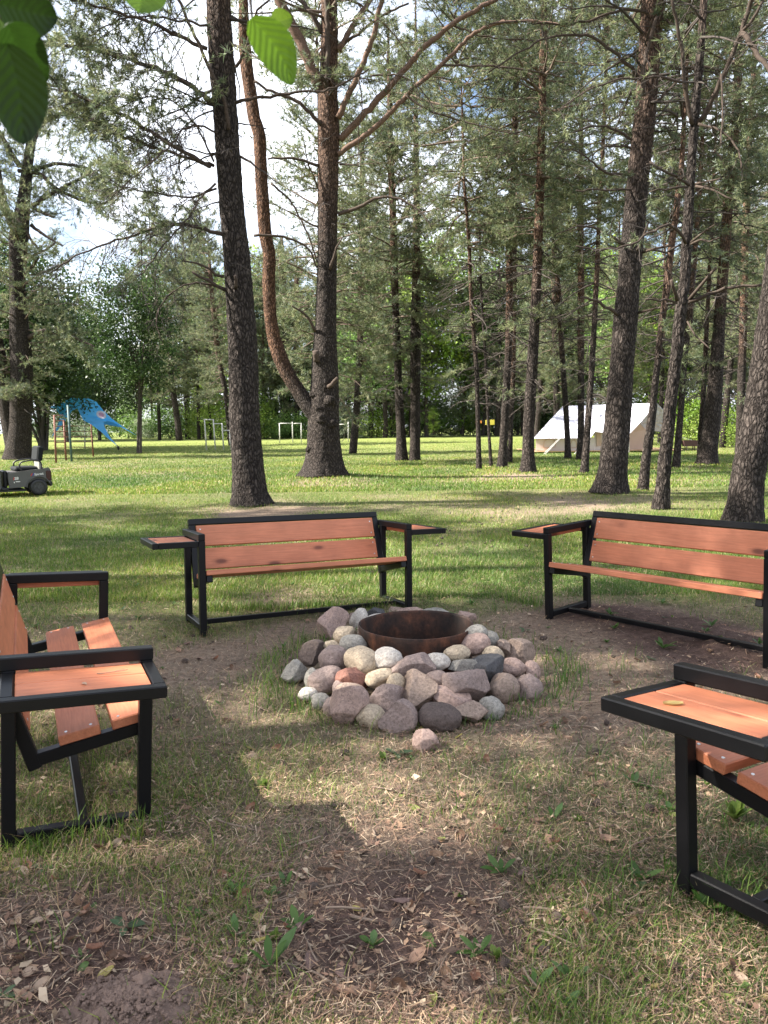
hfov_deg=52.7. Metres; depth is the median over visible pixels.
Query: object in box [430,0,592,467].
pine tree
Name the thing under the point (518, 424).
bush
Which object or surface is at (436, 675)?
stone
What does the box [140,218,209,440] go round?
pine tree
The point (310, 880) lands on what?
fallen leaf
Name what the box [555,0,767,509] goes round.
pine tree
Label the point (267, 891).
weed
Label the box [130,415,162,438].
bush
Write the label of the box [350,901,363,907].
fallen leaf
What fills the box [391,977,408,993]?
fallen leaf
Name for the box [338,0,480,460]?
pine tree
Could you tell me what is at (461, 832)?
fallen leaf
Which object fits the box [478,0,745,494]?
pine tree
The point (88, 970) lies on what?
fallen leaf
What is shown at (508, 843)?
fallen leaf
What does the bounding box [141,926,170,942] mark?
fallen twig
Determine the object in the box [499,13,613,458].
pine tree
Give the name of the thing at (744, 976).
fallen leaf
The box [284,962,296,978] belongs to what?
pine cone
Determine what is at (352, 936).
fallen twig
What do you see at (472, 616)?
stone
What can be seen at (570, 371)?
willow bush
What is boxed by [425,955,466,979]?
fallen twig
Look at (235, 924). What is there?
weed
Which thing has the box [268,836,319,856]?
fallen twig
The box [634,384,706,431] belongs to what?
bush
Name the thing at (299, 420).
bush
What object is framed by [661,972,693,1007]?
fallen twig
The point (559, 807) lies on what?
weed
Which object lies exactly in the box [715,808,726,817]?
pine cone
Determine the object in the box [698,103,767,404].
pine tree
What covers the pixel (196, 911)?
weed
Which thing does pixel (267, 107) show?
sky
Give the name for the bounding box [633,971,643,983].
fallen leaf
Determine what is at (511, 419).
pine tree
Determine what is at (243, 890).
fallen leaf
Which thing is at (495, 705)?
stone
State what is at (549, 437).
tent
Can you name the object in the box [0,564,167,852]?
park bench
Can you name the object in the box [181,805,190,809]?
fallen leaf
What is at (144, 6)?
leafy twig
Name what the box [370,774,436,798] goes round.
fallen twig
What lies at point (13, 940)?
fallen leaf
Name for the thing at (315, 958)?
fallen twig
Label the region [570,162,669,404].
pine tree
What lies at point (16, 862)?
fallen leaf
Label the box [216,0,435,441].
pine tree
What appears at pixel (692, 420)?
bush
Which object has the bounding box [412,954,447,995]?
fallen twig
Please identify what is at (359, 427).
bush
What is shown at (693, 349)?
pine tree
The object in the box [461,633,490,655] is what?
stone
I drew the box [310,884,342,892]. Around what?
fallen twig
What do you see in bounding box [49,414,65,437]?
bush
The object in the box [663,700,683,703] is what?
fallen leaf
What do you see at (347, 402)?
broadleaf tree
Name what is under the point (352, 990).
fallen leaf
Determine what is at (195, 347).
pine tree
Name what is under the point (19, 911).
fallen twig
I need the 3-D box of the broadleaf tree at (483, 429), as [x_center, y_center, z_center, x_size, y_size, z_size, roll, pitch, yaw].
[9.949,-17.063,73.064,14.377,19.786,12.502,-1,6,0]
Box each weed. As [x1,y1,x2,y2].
[0,984,16,997]
[32,863,53,873]
[71,948,90,958]
[110,916,144,935]
[194,908,206,917]
[222,879,245,893]
[226,913,245,936]
[232,954,247,969]
[249,926,296,967]
[257,779,269,786]
[260,877,269,886]
[263,885,280,897]
[269,927,281,940]
[279,870,291,885]
[280,905,313,927]
[359,930,383,948]
[378,751,388,759]
[386,748,412,757]
[425,937,436,947]
[456,934,491,957]
[480,853,515,872]
[489,944,501,960]
[522,966,553,988]
[546,990,578,1010]
[548,803,562,820]
[551,960,589,980]
[572,814,584,821]
[619,881,646,892]
[623,771,650,787]
[628,860,662,878]
[655,637,676,647]
[660,801,675,810]
[692,889,726,909]
[701,619,716,625]
[721,799,751,819]
[752,637,762,643]
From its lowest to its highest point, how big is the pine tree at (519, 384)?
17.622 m
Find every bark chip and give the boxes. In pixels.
[223,955,240,967]
[285,919,305,933]
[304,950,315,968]
[334,961,345,977]
[390,898,412,903]
[517,868,528,874]
[584,906,600,923]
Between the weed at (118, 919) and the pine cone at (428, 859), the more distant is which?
the pine cone at (428, 859)
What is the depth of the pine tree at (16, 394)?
40.12 m
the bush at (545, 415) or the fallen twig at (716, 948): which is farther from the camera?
the bush at (545, 415)
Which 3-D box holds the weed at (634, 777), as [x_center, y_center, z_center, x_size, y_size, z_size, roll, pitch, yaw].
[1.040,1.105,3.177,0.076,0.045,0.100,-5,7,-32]
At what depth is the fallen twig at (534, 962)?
2.12 m
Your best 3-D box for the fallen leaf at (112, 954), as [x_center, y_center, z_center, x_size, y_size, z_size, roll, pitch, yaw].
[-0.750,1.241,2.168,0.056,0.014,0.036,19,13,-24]
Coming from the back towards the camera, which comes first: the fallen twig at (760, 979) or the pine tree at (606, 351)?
the pine tree at (606, 351)
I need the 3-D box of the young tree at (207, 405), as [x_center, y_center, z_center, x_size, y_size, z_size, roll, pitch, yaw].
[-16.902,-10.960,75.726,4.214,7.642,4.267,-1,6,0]
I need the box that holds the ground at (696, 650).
[0,426,767,1023]
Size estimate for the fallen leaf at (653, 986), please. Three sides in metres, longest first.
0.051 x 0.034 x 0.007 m
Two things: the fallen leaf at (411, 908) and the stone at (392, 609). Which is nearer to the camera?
the fallen leaf at (411, 908)
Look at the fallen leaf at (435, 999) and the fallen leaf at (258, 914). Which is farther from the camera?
the fallen leaf at (258, 914)
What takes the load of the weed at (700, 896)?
on the ground at (696, 650)
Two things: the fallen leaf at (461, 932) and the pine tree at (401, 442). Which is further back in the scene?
the pine tree at (401, 442)
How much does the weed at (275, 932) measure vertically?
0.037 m
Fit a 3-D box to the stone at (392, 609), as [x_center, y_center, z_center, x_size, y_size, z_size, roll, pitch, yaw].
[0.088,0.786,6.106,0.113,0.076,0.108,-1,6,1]
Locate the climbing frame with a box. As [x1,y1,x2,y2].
[53,405,93,462]
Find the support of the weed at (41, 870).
on the ground at (696, 650)
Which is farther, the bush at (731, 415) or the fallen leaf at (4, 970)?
the bush at (731, 415)
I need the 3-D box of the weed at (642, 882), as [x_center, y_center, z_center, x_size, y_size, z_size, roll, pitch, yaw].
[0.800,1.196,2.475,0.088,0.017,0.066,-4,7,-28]
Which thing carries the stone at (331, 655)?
on the stone at (320, 680)
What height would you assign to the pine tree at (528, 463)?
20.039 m
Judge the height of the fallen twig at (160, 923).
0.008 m
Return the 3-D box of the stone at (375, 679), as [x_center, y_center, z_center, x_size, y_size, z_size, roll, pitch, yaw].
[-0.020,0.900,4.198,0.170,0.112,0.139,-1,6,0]
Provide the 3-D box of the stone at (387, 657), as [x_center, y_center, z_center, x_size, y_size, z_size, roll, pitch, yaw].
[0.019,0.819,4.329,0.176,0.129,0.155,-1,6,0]
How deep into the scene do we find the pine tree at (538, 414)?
60.69 m
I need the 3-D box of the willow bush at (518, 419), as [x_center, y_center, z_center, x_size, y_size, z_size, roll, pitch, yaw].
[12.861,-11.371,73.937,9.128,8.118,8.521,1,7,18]
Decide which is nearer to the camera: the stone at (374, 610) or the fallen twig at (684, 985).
the fallen twig at (684, 985)
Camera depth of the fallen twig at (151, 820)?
2.94 m
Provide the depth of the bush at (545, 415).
73.89 m
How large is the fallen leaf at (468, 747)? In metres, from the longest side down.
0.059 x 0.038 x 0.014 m
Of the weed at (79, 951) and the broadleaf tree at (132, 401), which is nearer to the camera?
the weed at (79, 951)
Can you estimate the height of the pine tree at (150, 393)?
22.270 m
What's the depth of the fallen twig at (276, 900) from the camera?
2.42 m
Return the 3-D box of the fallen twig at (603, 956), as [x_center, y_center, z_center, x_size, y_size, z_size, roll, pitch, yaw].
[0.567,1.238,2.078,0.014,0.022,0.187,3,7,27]
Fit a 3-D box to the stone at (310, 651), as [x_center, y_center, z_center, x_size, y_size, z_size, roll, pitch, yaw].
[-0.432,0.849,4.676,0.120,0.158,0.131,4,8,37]
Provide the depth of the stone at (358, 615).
5.68 m
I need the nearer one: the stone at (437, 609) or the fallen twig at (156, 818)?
the fallen twig at (156, 818)
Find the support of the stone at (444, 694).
on the ground at (696, 650)
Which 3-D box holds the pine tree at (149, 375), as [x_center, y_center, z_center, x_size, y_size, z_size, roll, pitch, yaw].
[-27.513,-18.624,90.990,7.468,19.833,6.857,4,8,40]
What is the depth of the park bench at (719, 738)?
2.27 m
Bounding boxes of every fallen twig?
[1,896,35,927]
[11,988,33,1006]
[32,935,55,944]
[46,908,79,911]
[47,944,90,987]
[49,915,83,945]
[126,819,170,822]
[131,810,173,828]
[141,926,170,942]
[142,919,184,924]
[144,880,167,883]
[199,740,240,744]
[203,686,219,706]
[205,945,273,984]
[215,817,265,831]
[227,872,285,880]
[235,929,288,934]
[248,894,295,909]
[259,947,333,983]
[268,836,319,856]
[285,930,317,961]
[302,973,373,988]
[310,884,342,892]
[325,881,395,911]
[335,930,368,943]
[349,914,377,922]
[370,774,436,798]
[370,869,403,871]
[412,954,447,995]
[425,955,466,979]
[436,928,449,951]
[453,913,480,937]
[514,951,560,974]
[522,967,576,1023]
[523,881,627,919]
[523,964,553,973]
[536,938,561,971]
[537,922,601,956]
[587,955,604,993]
[596,972,635,1023]
[609,876,642,917]
[610,799,629,804]
[620,904,645,914]
[628,780,668,789]
[633,834,659,845]
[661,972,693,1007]
[707,933,731,973]
[708,940,749,955]
[756,959,765,995]
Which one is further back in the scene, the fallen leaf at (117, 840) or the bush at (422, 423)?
the bush at (422, 423)
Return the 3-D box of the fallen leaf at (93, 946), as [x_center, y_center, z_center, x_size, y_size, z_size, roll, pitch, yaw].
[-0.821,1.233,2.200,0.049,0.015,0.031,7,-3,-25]
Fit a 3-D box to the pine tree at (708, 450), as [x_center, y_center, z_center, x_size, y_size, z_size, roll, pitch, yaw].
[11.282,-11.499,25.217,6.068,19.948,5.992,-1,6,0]
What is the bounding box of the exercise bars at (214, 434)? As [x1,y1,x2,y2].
[204,419,230,449]
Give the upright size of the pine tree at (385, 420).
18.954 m
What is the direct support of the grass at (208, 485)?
on the ground at (696, 650)
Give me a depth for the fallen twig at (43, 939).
2.24 m
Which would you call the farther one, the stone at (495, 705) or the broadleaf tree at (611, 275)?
the broadleaf tree at (611, 275)
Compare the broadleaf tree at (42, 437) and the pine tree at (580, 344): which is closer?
the pine tree at (580, 344)
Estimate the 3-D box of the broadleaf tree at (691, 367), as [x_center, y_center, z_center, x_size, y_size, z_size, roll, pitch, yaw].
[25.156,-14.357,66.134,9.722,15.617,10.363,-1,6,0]
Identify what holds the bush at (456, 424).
on the ground at (696, 650)
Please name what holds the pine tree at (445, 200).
on the ground at (696, 650)
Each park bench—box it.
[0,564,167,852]
[140,512,445,636]
[512,511,767,668]
[601,662,767,926]
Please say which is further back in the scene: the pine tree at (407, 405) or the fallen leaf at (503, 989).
the pine tree at (407, 405)
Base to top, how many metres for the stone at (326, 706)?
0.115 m
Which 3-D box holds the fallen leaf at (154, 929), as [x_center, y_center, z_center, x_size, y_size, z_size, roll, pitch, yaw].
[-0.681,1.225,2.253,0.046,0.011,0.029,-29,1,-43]
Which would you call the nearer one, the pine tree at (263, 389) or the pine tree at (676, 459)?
the pine tree at (676, 459)
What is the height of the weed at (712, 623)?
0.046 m
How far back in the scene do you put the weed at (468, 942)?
2.19 m
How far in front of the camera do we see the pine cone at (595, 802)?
3.03 m
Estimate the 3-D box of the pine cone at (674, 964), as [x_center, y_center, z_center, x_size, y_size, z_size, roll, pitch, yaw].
[0.787,1.234,2.104,0.040,0.029,0.029,-2,0,14]
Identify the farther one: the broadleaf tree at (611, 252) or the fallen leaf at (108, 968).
the broadleaf tree at (611, 252)
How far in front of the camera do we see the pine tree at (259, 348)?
73.03 m
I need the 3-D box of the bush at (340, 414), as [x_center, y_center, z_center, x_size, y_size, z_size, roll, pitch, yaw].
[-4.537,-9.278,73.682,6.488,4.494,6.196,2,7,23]
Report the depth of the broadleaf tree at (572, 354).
73.20 m
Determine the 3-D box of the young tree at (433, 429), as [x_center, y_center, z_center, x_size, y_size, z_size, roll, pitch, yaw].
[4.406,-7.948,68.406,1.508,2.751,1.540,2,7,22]
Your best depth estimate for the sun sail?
53.57 m
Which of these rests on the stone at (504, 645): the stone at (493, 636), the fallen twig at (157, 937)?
the stone at (493, 636)
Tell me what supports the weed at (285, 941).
on the ground at (696, 650)
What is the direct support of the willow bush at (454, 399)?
on the ground at (696, 650)
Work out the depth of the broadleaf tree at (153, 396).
95.16 m
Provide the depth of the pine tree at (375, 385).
73.57 m
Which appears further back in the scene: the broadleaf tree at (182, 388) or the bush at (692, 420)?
the broadleaf tree at (182, 388)
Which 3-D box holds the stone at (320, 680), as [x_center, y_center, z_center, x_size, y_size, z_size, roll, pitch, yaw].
[-0.325,0.932,4.297,0.206,0.158,0.169,-1,6,-5]
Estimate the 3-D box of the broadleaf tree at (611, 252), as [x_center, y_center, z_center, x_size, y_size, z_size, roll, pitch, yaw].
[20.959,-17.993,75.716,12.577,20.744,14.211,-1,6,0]
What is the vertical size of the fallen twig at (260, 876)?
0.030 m
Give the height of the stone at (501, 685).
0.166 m
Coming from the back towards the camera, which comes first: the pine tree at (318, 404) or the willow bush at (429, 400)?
the willow bush at (429, 400)
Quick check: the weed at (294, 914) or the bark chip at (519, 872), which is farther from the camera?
the bark chip at (519, 872)
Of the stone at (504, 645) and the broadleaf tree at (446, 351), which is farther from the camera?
the broadleaf tree at (446, 351)
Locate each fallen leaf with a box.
[0,967,11,978]
[7,938,15,947]
[8,858,26,866]
[10,913,20,923]
[11,952,25,958]
[13,865,28,875]
[19,989,32,1000]
[22,966,37,975]
[23,861,31,868]
[29,916,44,924]
[32,976,49,993]
[67,933,78,939]
[73,893,84,905]
[75,906,90,916]
[77,961,88,971]
[84,967,93,973]
[86,942,103,948]
[91,924,102,932]
[92,843,104,849]
[97,965,113,975]
[106,949,125,959]
[111,838,121,847]
[142,926,156,938]
[155,854,165,868]
[177,906,192,919]
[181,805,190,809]
[208,908,218,918]
[217,869,229,876]
[233,888,249,896]
[245,801,254,810]
[248,752,258,758]
[249,937,265,943]
[253,912,263,919]
[271,744,280,748]
[282,996,296,1010]
[308,877,316,885]
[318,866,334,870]
[319,766,328,774]
[332,850,344,858]
[332,983,348,992]
[349,986,367,995]
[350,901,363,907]
[365,983,377,996]
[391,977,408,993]
[403,902,415,912]
[408,804,419,809]
[408,946,425,962]
[413,868,426,873]
[417,892,423,900]
[421,981,436,993]
[422,931,431,938]
[427,992,436,1006]
[429,850,442,856]
[436,801,447,808]
[441,965,451,982]
[456,829,464,840]
[457,924,472,933]
[457,925,466,940]
[465,745,476,753]
[466,897,477,906]
[470,967,480,980]
[476,796,482,803]
[484,754,489,762]
[491,988,506,993]
[493,824,502,830]
[501,839,510,852]
[524,944,533,951]
[531,817,543,820]
[580,909,593,922]
[596,963,611,976]
[599,834,614,840]
[627,915,637,930]
[630,995,641,1004]
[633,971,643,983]
[644,951,659,956]
[650,983,658,989]
[656,956,673,973]
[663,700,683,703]
[720,993,734,1003]
[729,957,743,972]
[733,971,750,992]
[733,982,749,986]
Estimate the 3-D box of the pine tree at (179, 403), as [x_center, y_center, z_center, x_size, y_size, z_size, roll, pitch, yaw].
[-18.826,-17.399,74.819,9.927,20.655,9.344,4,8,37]
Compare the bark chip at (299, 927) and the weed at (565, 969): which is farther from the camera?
the bark chip at (299, 927)
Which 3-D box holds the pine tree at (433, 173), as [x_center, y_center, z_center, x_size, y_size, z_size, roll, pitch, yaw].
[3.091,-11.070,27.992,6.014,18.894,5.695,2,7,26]
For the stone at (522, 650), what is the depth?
4.60 m
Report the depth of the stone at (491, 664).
4.25 m
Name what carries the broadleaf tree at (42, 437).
on the ground at (696, 650)
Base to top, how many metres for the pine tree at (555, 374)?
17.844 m
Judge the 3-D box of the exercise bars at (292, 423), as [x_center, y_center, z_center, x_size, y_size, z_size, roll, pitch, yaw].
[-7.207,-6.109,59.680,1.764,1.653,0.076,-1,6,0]
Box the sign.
[486,420,494,424]
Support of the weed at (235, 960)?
on the ground at (696, 650)
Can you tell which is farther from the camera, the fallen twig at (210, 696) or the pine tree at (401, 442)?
the pine tree at (401, 442)
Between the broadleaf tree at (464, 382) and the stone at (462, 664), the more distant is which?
the broadleaf tree at (464, 382)
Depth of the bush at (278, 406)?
72.29 m
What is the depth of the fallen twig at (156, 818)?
2.96 m
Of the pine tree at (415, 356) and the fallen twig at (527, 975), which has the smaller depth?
the fallen twig at (527, 975)
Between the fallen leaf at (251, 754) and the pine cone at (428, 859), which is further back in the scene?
the fallen leaf at (251, 754)
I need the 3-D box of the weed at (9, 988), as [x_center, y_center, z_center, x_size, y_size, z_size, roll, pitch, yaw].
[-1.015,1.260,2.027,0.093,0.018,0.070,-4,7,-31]
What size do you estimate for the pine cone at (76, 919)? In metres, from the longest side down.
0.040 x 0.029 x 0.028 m
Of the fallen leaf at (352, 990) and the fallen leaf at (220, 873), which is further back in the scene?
the fallen leaf at (220, 873)
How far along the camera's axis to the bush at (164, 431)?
80.28 m
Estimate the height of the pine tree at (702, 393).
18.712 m
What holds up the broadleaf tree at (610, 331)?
on the ground at (696, 650)
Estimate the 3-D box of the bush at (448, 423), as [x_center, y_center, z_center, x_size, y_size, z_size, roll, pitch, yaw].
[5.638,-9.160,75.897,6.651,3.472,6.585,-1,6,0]
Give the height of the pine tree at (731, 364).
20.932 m
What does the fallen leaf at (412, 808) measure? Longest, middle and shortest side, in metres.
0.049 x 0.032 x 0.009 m
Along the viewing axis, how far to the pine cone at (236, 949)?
2.17 m
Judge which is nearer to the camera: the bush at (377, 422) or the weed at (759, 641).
the weed at (759, 641)
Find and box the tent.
[519,403,689,452]
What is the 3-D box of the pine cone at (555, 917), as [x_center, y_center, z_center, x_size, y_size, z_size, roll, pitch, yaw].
[0.520,1.215,2.314,0.037,0.038,0.052,5,3,-28]
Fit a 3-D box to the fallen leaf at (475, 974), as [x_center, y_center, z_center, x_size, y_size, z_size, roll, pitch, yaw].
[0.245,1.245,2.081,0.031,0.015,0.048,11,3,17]
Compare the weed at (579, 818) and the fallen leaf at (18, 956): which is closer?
the fallen leaf at (18, 956)
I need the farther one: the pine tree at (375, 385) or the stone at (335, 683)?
the pine tree at (375, 385)
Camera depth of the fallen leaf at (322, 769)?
3.33 m
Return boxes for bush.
[49,413,86,437]
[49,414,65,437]
[70,419,94,437]
[72,421,109,437]
[87,409,128,438]
[107,397,151,438]
[122,415,156,436]
[130,397,196,438]
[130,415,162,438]
[147,400,182,437]
[167,403,220,437]
[170,382,223,438]
[181,370,265,438]
[183,420,207,438]
[199,396,280,438]
[219,382,288,437]
[259,379,307,436]
[259,392,293,438]
[262,412,299,438]
[274,407,307,438]
[339,399,351,436]
[339,403,352,436]
[339,407,376,437]
[346,403,395,437]
[364,390,421,435]
[365,392,423,432]
[382,395,462,435]
[387,380,449,424]
[420,396,464,435]
[422,354,502,434]
[423,402,471,435]
[438,401,490,434]
[439,382,493,435]
[466,393,495,434]
[468,389,519,434]
[482,366,552,434]
[501,393,547,434]
[513,403,546,434]
[515,389,577,428]
[523,351,606,424]
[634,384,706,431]
[647,394,699,432]
[658,387,735,444]
[694,396,736,446]
[728,400,735,431]
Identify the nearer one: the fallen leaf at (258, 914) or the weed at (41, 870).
the fallen leaf at (258, 914)
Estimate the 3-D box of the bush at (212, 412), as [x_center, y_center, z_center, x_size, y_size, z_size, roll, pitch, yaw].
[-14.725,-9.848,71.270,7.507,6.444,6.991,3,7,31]
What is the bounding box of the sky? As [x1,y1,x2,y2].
[0,0,767,433]
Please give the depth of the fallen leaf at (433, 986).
2.05 m
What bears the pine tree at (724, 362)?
on the ground at (696, 650)
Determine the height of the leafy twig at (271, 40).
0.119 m
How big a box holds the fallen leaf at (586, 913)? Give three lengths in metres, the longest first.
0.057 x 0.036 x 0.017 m
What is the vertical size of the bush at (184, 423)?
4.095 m
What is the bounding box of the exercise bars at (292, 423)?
[279,422,301,442]
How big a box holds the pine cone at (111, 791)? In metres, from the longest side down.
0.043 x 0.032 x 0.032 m
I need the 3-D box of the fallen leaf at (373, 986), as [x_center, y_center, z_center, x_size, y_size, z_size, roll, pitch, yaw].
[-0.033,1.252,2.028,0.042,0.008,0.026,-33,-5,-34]
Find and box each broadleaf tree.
[0,218,98,437]
[0,261,124,450]
[7,297,124,440]
[59,323,149,439]
[63,243,192,452]
[91,358,135,436]
[111,342,188,416]
[114,363,153,423]
[162,335,221,412]
[174,254,228,436]
[182,241,272,404]
[257,276,341,403]
[297,301,370,436]
[337,257,447,436]
[337,267,422,437]
[352,214,504,436]
[421,248,505,435]
[431,233,543,435]
[451,311,520,434]
[459,287,562,428]
[489,239,601,422]
[546,299,605,398]
[562,228,655,403]
[567,270,666,404]
[575,244,662,402]
[587,251,702,405]
[643,256,735,418]
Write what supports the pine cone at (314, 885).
on the ground at (696, 650)
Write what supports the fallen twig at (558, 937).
on the ground at (696, 650)
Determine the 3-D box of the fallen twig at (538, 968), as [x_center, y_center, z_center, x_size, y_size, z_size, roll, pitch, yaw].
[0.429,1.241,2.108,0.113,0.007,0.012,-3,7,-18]
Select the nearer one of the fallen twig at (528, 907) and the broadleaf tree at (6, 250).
the fallen twig at (528, 907)
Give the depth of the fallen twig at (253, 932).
2.27 m
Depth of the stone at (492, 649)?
4.42 m
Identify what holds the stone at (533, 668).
on the ground at (696, 650)
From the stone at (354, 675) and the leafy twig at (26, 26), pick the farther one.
the stone at (354, 675)
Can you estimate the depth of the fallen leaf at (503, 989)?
2.03 m
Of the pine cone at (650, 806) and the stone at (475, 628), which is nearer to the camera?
the pine cone at (650, 806)
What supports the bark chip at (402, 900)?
on the ground at (696, 650)
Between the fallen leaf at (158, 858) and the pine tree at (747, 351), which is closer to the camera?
the fallen leaf at (158, 858)
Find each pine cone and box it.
[70,916,81,925]
[109,789,116,796]
[232,947,242,956]
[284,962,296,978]
[308,881,318,894]
[340,749,348,755]
[390,917,402,930]
[421,919,429,927]
[424,856,434,865]
[429,840,440,847]
[472,787,479,795]
[494,846,502,855]
[496,900,509,913]
[498,957,510,970]
[513,918,523,927]
[539,943,549,955]
[551,911,563,924]
[561,928,575,939]
[591,747,598,754]
[592,798,601,806]
[644,802,654,812]
[667,960,680,971]
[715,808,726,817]
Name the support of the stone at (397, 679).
on the stone at (385, 697)
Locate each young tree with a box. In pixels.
[191,366,224,438]
[427,407,440,436]
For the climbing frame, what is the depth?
38.06 m
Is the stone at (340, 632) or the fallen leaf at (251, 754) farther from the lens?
the stone at (340, 632)
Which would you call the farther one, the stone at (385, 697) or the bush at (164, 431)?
the bush at (164, 431)
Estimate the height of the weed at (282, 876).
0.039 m
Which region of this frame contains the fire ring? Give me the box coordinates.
[358,610,473,672]
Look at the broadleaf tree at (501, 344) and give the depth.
72.17 m
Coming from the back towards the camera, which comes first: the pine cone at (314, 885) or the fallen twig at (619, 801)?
the fallen twig at (619, 801)
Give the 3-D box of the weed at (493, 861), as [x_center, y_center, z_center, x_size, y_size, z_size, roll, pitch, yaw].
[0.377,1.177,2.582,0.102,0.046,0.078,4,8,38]
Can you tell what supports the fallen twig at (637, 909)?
on the ground at (696, 650)
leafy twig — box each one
[0,0,57,144]
[125,0,165,13]
[247,0,296,84]
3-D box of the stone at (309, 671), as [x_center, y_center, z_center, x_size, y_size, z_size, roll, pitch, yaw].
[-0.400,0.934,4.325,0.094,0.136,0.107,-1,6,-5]
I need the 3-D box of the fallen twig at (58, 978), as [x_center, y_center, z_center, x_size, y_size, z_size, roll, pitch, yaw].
[-0.880,1.239,2.150,0.072,0.050,0.239,2,7,23]
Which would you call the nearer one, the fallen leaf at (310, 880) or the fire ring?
the fallen leaf at (310, 880)
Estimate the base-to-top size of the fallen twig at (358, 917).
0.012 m
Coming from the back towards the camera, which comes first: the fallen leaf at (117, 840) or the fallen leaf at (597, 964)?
the fallen leaf at (117, 840)
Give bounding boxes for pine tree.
[0,72,133,459]
[19,0,372,507]
[111,188,195,439]
[121,269,167,437]
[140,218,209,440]
[155,205,227,439]
[160,229,224,438]
[168,193,267,445]
[168,223,227,439]
[202,0,570,476]
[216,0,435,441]
[251,252,289,438]
[253,237,308,433]
[256,238,311,437]
[258,250,315,437]
[288,126,427,453]
[311,221,357,395]
[315,5,469,460]
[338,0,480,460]
[339,250,388,423]
[348,221,422,437]
[351,220,411,436]
[357,0,560,468]
[376,0,549,465]
[379,262,446,436]
[419,0,633,472]
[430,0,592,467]
[443,0,594,462]
[456,215,528,435]
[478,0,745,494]
[495,254,550,434]
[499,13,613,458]
[503,0,744,472]
[504,201,588,436]
[516,168,605,415]
[520,0,653,459]
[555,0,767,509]
[562,266,602,405]
[568,0,767,490]
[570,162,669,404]
[585,256,652,402]
[611,124,713,442]
[613,0,767,458]
[619,0,767,467]
[627,0,767,464]
[651,143,763,419]
[667,67,767,447]
[695,251,737,402]
[698,2,767,451]
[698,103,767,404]
[718,181,767,342]
[720,16,767,522]
[724,238,764,401]
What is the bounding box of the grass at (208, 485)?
[0,437,767,1023]
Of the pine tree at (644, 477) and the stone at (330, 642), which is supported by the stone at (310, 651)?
the stone at (330, 642)
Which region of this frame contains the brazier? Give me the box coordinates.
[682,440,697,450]
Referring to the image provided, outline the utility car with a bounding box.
[0,446,52,494]
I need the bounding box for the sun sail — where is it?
[51,398,131,449]
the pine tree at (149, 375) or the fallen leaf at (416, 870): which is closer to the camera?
the fallen leaf at (416, 870)
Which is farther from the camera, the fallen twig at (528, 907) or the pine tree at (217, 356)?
the pine tree at (217, 356)
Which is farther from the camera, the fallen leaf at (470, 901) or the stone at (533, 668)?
the stone at (533, 668)
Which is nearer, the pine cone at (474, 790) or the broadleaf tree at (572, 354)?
the pine cone at (474, 790)
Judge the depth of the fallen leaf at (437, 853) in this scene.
2.69 m
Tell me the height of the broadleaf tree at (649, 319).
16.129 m
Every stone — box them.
[281,659,307,683]
[298,687,317,700]
[299,639,324,666]
[304,667,315,686]
[307,665,340,694]
[311,692,328,710]
[315,606,348,639]
[318,645,345,669]
[322,697,330,716]
[323,640,338,647]
[330,685,369,723]
[332,680,342,690]
[333,626,356,643]
[335,667,367,688]
[335,682,368,693]
[339,634,366,650]
[344,645,377,673]
[349,608,367,628]
[355,704,384,727]
[365,668,392,688]
[367,607,384,615]
[369,684,404,711]
[375,647,402,668]
[378,698,417,732]
[386,673,404,687]
[389,606,401,611]
[391,652,436,676]
[396,607,422,610]
[404,668,437,710]
[412,729,438,753]
[418,702,461,732]
[423,607,448,611]
[426,670,444,684]
[428,653,450,669]
[432,685,471,706]
[442,669,490,701]
[443,644,470,661]
[448,659,476,670]
[455,700,488,722]
[458,611,476,622]
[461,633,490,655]
[465,624,487,635]
[473,653,504,683]
[479,696,504,720]
[481,645,503,656]
[488,630,498,645]
[489,673,519,703]
[496,639,510,657]
[503,657,526,677]
[507,638,534,663]
[517,673,543,700]
[525,660,540,679]
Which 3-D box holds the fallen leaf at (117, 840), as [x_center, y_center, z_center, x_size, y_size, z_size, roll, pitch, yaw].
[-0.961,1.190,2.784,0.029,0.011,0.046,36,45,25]
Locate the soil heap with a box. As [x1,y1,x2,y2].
[34,960,244,1023]
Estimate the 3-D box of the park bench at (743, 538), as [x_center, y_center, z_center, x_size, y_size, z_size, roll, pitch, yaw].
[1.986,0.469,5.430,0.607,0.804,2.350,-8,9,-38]
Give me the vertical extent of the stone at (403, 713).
0.180 m
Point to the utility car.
(36, 479)
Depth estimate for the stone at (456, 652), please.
4.33 m
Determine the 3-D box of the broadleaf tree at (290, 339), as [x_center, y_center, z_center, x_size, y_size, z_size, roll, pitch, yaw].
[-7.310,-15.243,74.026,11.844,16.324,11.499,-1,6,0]

